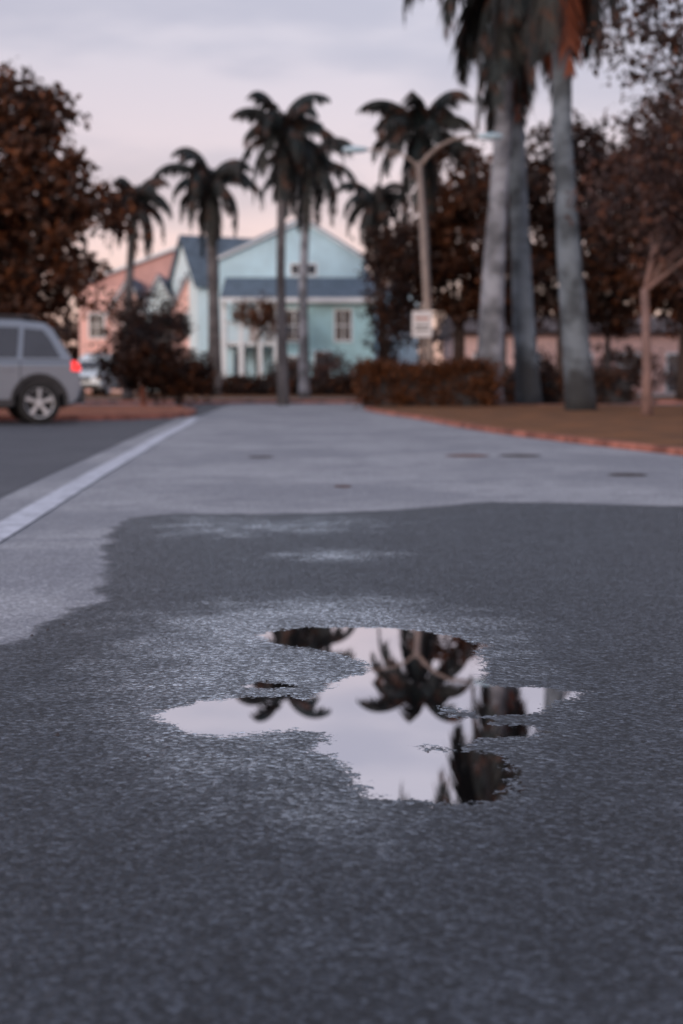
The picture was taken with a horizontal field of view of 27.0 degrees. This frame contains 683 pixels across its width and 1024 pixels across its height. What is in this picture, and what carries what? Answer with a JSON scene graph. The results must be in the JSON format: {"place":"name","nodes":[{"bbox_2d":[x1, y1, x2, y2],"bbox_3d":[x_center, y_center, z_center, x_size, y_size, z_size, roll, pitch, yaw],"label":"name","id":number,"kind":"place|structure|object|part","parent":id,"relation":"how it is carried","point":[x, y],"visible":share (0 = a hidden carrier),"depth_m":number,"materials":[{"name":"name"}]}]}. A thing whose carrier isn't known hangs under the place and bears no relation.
{"place":"outdoors","nodes":[
{"label":"outdoors","id":0,"kind":"place"},
{"bbox_2d":[0,404,228,497],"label":"parking lot","id":1,"kind":"structure","parent":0,"point":[30,453],"depth_m":18.28,"materials":[{"name":"grey asphalt"}]},
{"bbox_2d":[0,315,85,423],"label":"parked suv","id":2,"kind":"object","parent":1,"relation":"on","point":[40,377],"visible":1,"depth_m":25.06,"materials":[{"name":"silver"}]},
{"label":"windows","id":3,"kind":"part","parent":2,"relation":"part of","materials":[{"name":"grey glass"}]},
{"bbox_2d":[0,405,196,420],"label":"traffic island","id":4,"kind":"structure","parent":1,"relation":"on","point":[99,412],"depth_m":30.65,"materials":[{"name":"brown soil"}]},
{"bbox_2d":[0,56,153,408],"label":"leafy tree","id":5,"kind":"object","parent":4,"relation":"on","point":[53,214],"visible":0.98,"depth_m":33.89,"materials":[{"name":"brown plant"}]},
{"bbox_2d":[138,387,147,404],"bbox_3d":[-6.000,-3.502,43.053,0.288,0.576,0.272,0,5,0],"label":"fire hydrant","id":6,"kind":"object","parent":4,"relation":"on","point":[142,395],"visible":0.91,"depth_m":42.99,"materials":[{"name":"red metal"}]},
{"bbox_2d":[83,316,207,405],"bbox_3d":[-5.988,-4.631,43.697,3.984,2.796,2.758,0,5,0],"label":"shrub","id":7,"kind":"object","parent":1,"relation":"on","point":[131,385],"visible":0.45,"depth_m":43.42,"materials":[{"name":"brown plant"}]},
{"bbox_2d":[114,327,225,405],"bbox_3d":[-5.116,-4.366,42.857,3.347,2.372,2.362,0,5,0],"label":"shrub","id":8,"kind":"object","parent":1,"relation":"on","point":[163,373],"visible":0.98,"depth_m":42.43,"materials":[{"name":"green plant"}]},
{"bbox_2d":[221,303,276,377],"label":"porch","id":9,"kind":"object","parent":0,"point":[239,363],"visible":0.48,"depth_m":69.44,"materials":[{"name":"white wood"}]},
{"bbox_2d":[0,404,682,1023],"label":"road","id":10,"kind":"structure","parent":0,"point":[398,770],"depth_m":3.25,"materials":[{"name":"grey asphalt"}]},
{"bbox_2d":[0,418,198,540],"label":"painted line","id":11,"kind":"object","parent":10,"relation":"on","point":[17,521],"visible":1,"depth_m":10.18,"materials":[{"name":"paint"}]},
{"bbox_2d":[249,456,272,457],"bbox_3d":[-0.830,-0.570,14.660,0.280,0.008,0.280,0,5,0],"label":"manhole cover","id":12,"kind":"object","parent":10,"relation":"on","point":[260,456],"visible":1,"depth_m":14.63,"materials":[{"name":"metal"}]},
{"bbox_2d":[231,91,344,404],"bbox_3d":[-1.873,-7.973,43.306,2.912,9.438,3.315,5,7,41],"label":"palm tree","id":13,"kind":"object","parent":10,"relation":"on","point":[290,129],"visible":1,"depth_m":43.05,"materials":[{"name":"green plant"}]},
{"bbox_2d":[5,507,667,815],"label":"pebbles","id":14,"kind":"object","parent":10,"relation":"on","point":[57,734],"visible":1,"depth_m":4.45,"materials":[{"name":"stone"}]},
{"bbox_2d":[334,485,351,486],"bbox_3d":[0.010,-0.194,10.628,0.140,0.008,0.140,0,5,0],"label":"manhole cover","id":15,"kind":"object","parent":10,"relation":"on","point":[342,486],"visible":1,"depth_m":10.60,"materials":[{"name":"grey metal"}]},
{"bbox_2d":[412,311,431,366],"bbox_3d":[2.300,-4.380,40.754,0.580,2.750,0.101,0,5,0],"label":"parking sign","id":16,"kind":"object","parent":10,"relation":"on","point":[421,324],"visible":0.9,"depth_m":40.62,"materials":[{"name":"metal"}]},
{"bbox_2d":[445,454,488,456],"bbox_3d":[1.320,-0.593,14.909,0.480,0.008,0.480,0,5,0],"label":"manhole cover","id":17,"kind":"object","parent":10,"relation":"on","point":[465,455],"visible":1,"depth_m":14.85,"materials":[{"name":"grey metal"}]},
{"bbox_2d":[498,454,540,456],"bbox_3d":[1.870,-0.593,14.909,0.460,0.008,0.460,0,5,0],"label":"manhole cover","id":18,"kind":"object","parent":10,"relation":"on","point":[517,455],"visible":1,"depth_m":14.85,"materials":[{"name":"metal"}]},
{"bbox_2d":[503,366,641,403],"bbox_3d":[7.365,-4.042,46.326,4.940,1.675,1.765,0,5,0],"label":"hedge","id":19,"kind":"object","parent":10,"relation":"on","point":[611,387],"visible":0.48,"depth_m":45.91,"materials":[{"name":"brown plant"}]},
{"bbox_2d":[607,473,647,475],"bbox_3d":[2.400,-0.315,11.922,0.340,0.008,0.340,0,5,0],"label":"manhole cover","id":20,"kind":"object","parent":10,"relation":"on","point":[625,474],"visible":1,"depth_m":11.87,"materials":[{"name":"metal"}]},
{"bbox_2d":[0,0,682,363],"label":"sky","id":21,"kind":"structure","parent":0,"point":[154,79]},
{"bbox_2d":[75,392,682,403],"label":"verge","id":22,"kind":"structure","parent":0,"point":[89,395],"depth_m":47.21,"materials":[{"name":"brown plant"}]},
{"bbox_2d":[78,352,134,395],"bbox_3d":[-10.313,-5.889,60.652,2.220,1.860,4.730,1,5,12],"label":"parked car","id":23,"kind":"object","parent":22,"relation":"on","point":[97,386],"visible":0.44,"depth_m":59.19,"materials":[{"name":"white"}]},
{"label":"windows","id":24,"kind":"part","parent":23,"relation":"part of","materials":[{"name":"grey glass"}]},
{"bbox_2d":[97,177,171,399],"bbox_3d":[-7.172,-7.725,49.678,2.661,7.763,2.913,0,5,0],"label":"palm tree","id":25,"kind":"object","parent":22,"relation":"on","point":[146,192],"visible":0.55,"depth_m":49.03,"materials":[{"name":"green plant"}]},
{"bbox_2d":[79,246,190,392],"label":"pink house","id":26,"kind":"structure","parent":22,"relation":"on","point":[154,270],"depth_m":81.06,"materials":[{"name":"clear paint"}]},
{"bbox_2d":[99,285,198,399],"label":"tree","id":27,"kind":"object","parent":22,"relation":"on","point":[172,323],"visible":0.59,"depth_m":49.24,"materials":[{"name":"green plant"}]},
{"bbox_2d":[153,147,264,395],"bbox_3d":[-5.595,-9.963,59.220,3.844,10.445,4.288,4,7,39],"label":"palm tree","id":28,"kind":"object","parent":22,"relation":"on","point":[203,183],"visible":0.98,"depth_m":58.87,"materials":[{"name":"green plant"}]},
{"bbox_2d":[223,290,292,379],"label":"tree","id":29,"kind":"object","parent":22,"relation":"on","point":[265,307],"visible":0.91,"depth_m":65.07,"materials":[{"name":"green plant"}]},
{"bbox_2d":[171,371,361,395],"bbox_3d":[-3.065,-5.547,63.234,9.260,1.492,1.800,0,5,0],"label":"hedge","id":30,"kind":"object","parent":22,"relation":"on","point":[336,385],"visible":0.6,"depth_m":62.76,"materials":[{"name":"green plant"}]},
{"bbox_2d":[238,355,310,381],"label":"shrub","id":31,"kind":"object","parent":22,"relation":"on","point":[291,369],"visible":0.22,"depth_m":65.47,"materials":[{"name":"green plant"}]},
{"bbox_2d":[218,219,366,377],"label":"gable","id":32,"kind":"structure","parent":22,"relation":"on","point":[331,255],"depth_m":72.13,"materials":[{"name":"blue paint"}]},
{"bbox_2d":[289,263,317,275],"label":"attic windows","id":33,"kind":"structure","parent":32,"relation":"attached to","point":[294,269],"depth_m":72.14,"materials":[{"name":"white glass"}]},
{"bbox_2d":[220,277,375,377],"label":"porch wing","id":34,"kind":"structure","parent":22,"relation":"on","point":[334,320],"depth_m":69.50,"materials":[{"name":"blue paint"}]},
{"bbox_2d":[260,137,356,397],"bbox_3d":[-1.248,-9.501,55.487,3.846,10.216,3.880,0,5,0],"label":"palm tree","id":35,"kind":"object","parent":22,"relation":"on","point":[338,170],"visible":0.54,"depth_m":55.17,"materials":[{"name":"green plant"}]},
{"bbox_2d":[309,348,353,379],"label":"shrub","id":36,"kind":"object","parent":22,"relation":"on","point":[333,364],"visible":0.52,"depth_m":66.38,"materials":[{"name":"green plant"}]},
{"bbox_2d":[335,181,409,356],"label":"palm tree","id":37,"kind":"object","parent":22,"relation":"on","point":[375,207],"visible":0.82,"depth_m":53.77,"materials":[{"name":"green plant"}]},
{"bbox_2d":[363,268,392,360],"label":"side wing","id":38,"kind":"structure","parent":22,"relation":"on","point":[387,293],"depth_m":74.40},
{"bbox_2d":[351,214,439,363],"bbox_3d":[2.026,-7.694,53.563,3.323,6.970,2.954,0,5,0],"label":"tree","id":39,"kind":"object","parent":22,"relation":"on","point":[391,323],"visible":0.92,"depth_m":53.16,"materials":[{"name":"green plant"}]},
{"bbox_2d":[387,281,422,365],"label":"white house","id":40,"kind":"structure","parent":22,"relation":"on","point":[411,355],"depth_m":85.47,"materials":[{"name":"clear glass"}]},
{"bbox_2d":[362,130,546,361],"bbox_3d":[4.683,-9.540,55.275,7.561,10.329,5.712,2,6,21],"label":"leafy tree","id":41,"kind":"object","parent":22,"relation":"on","point":[454,262],"visible":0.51,"depth_m":54.31,"materials":[{"name":"brown plant"}]},
{"bbox_2d":[469,305,535,380],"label":"tree","id":42,"kind":"object","parent":22,"relation":"on","point":[509,325],"visible":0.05,"depth_m":58.54,"materials":[{"name":"brown plant"}]},
{"bbox_2d":[508,346,555,374],"bbox_3d":[8.554,-5.955,61.737,3.855,2.582,2.426,-2,6,-23],"label":"shrub","id":43,"kind":"object","parent":22,"relation":"on","point":[546,364],"visible":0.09,"depth_m":61.44,"materials":[{"name":"green plant"}]},
{"bbox_2d":[466,109,641,376],"bbox_3d":[8.397,-9.313,52.139,7.728,10.458,5.718,0,5,0],"label":"leafy tree","id":44,"kind":"object","parent":22,"relation":"on","point":[544,256],"visible":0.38,"depth_m":51.43,"materials":[{"name":"brown plant"}]},
{"bbox_2d":[438,316,679,392],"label":"pink building","id":45,"kind":"structure","parent":22,"relation":"on","point":[547,341],"depth_m":74.52,"materials":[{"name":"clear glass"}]},
{"bbox_2d":[592,364,619,378],"bbox_3d":[10.318,-5.027,57.828,2.987,1.976,2.135,0,5,0],"label":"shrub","id":46,"kind":"object","parent":22,"relation":"on","point":[598,368],"visible":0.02,"depth_m":57.53,"materials":[{"name":"green plant"}]},
{"bbox_2d":[588,293,640,369],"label":"tree","id":47,"kind":"object","parent":22,"relation":"on","point":[619,332],"visible":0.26,"depth_m":56.42,"materials":[{"name":"brown plant"}]},
{"bbox_2d":[581,94,682,399],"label":"leafy tree","id":48,"kind":"object","parent":22,"relation":"on","point":[660,295],"visible":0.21,"depth_m":49.35,"materials":[{"name":"brown plant"}]},
{"bbox_2d":[590,340,676,394],"bbox_3d":[12.434,-6.200,62.769,4.531,2.761,3.344,-3,6,-30],"label":"shrub","id":49,"kind":"object","parent":22,"relation":"on","point":[615,356],"visible":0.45,"depth_m":62.48,"materials":[{"name":"green plant"}]},
{"bbox_2d":[670,376,676,391],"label":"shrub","id":50,"kind":"object","parent":22,"relation":"on","point":[672,381],"visible":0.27,"depth_m":59.62,"materials":[{"name":"green plant"}]},
{"bbox_2d":[86,399,674,399],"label":"pavement","id":51,"kind":"structure","parent":0,"point":[289,399],"depth_m":49.89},
{"bbox_2d":[357,90,477,351],"bbox_3d":[2.272,-7.933,43.538,3.476,9.319,3.978,-1,5,-14],"label":"palm tree","id":52,"kind":"object","parent":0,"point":[419,126],"visible":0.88,"depth_m":42.72,"materials":[{"name":"green plant"}]},
{"bbox_2d":[364,405,682,455],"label":"lawn","id":53,"kind":"structure","parent":0,"point":[631,427],"depth_m":24.54,"materials":[{"name":"brown plant"}]},
{"bbox_2d":[342,132,502,363],"bbox_3d":[2.304,-6.925,40.733,4.563,7.723,0.431,0,5,0],"label":"street lamp","id":54,"kind":"object","parent":53,"relation":"on","point":[429,350],"visible":0.81,"depth_m":40.49,"materials":[{"name":"metal"}]},
{"bbox_2d":[345,351,509,407],"bbox_3d":[2.380,-3.589,39.433,4.572,1.826,2.134,0,5,0],"label":"hedge","id":55,"kind":"object","parent":53,"relation":"on","point":[468,381],"visible":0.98,"depth_m":38.90,"materials":[{"name":"brown plant"}]},
{"bbox_2d":[402,0,608,404],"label":"royal palm","id":56,"kind":"object","parent":53,"relation":"on","point":[496,98],"visible":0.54,"depth_m":41.75,"materials":[{"name":"grey plant"}]},
{"bbox_2d":[437,0,612,404],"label":"royal palm","id":57,"kind":"object","parent":53,"relation":"on","point":[527,381],"visible":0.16,"depth_m":44.07,"materials":[{"name":"grey plant"}]},
{"bbox_2d":[489,0,656,410],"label":"royal palm","id":58,"kind":"object","parent":53,"relation":"on","point":[558,26],"visible":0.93,"depth_m":33.59,"materials":[{"name":"grey plant"}]},
{"bbox_2d":[564,63,682,414],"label":"crepe myrtle","id":59,"kind":"object","parent":53,"relation":"on","point":[665,205],"visible":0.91,"depth_m":29.06,"materials":[{"name":"brown plant"}]},
{"bbox_2d":[577,120,682,287],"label":"leafy tree","id":60,"kind":"object","parent":53,"relation":"on","point":[625,246],"visible":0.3,"depth_m":37.13,"materials":[{"name":"brown plant"}]},
{"bbox_2d":[587,0,682,160],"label":"shade tree","id":61,"kind":"object","parent":53,"relation":"on","point":[662,42],"visible":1,"depth_m":19.11,"materials":[{"name":"brown plant"}]},
{"label":"ground","id":62,"kind":"structure","parent":0,"visible":0},
{"bbox_2d":[166,235,252,363],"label":"corner volume","id":63,"kind":"structure","parent":62,"relation":"on","point":[187,256],"depth_m":74.57,"materials":[{"name":"white paint"}]},
{"bbox_2d":[24,311,509,362],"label":"distant trees","id":64,"kind":"object","parent":62,"relation":"on","point":[69,332],"visible":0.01,"depth_m":114.10,"materials":[{"name":"green plant"}]}
]}

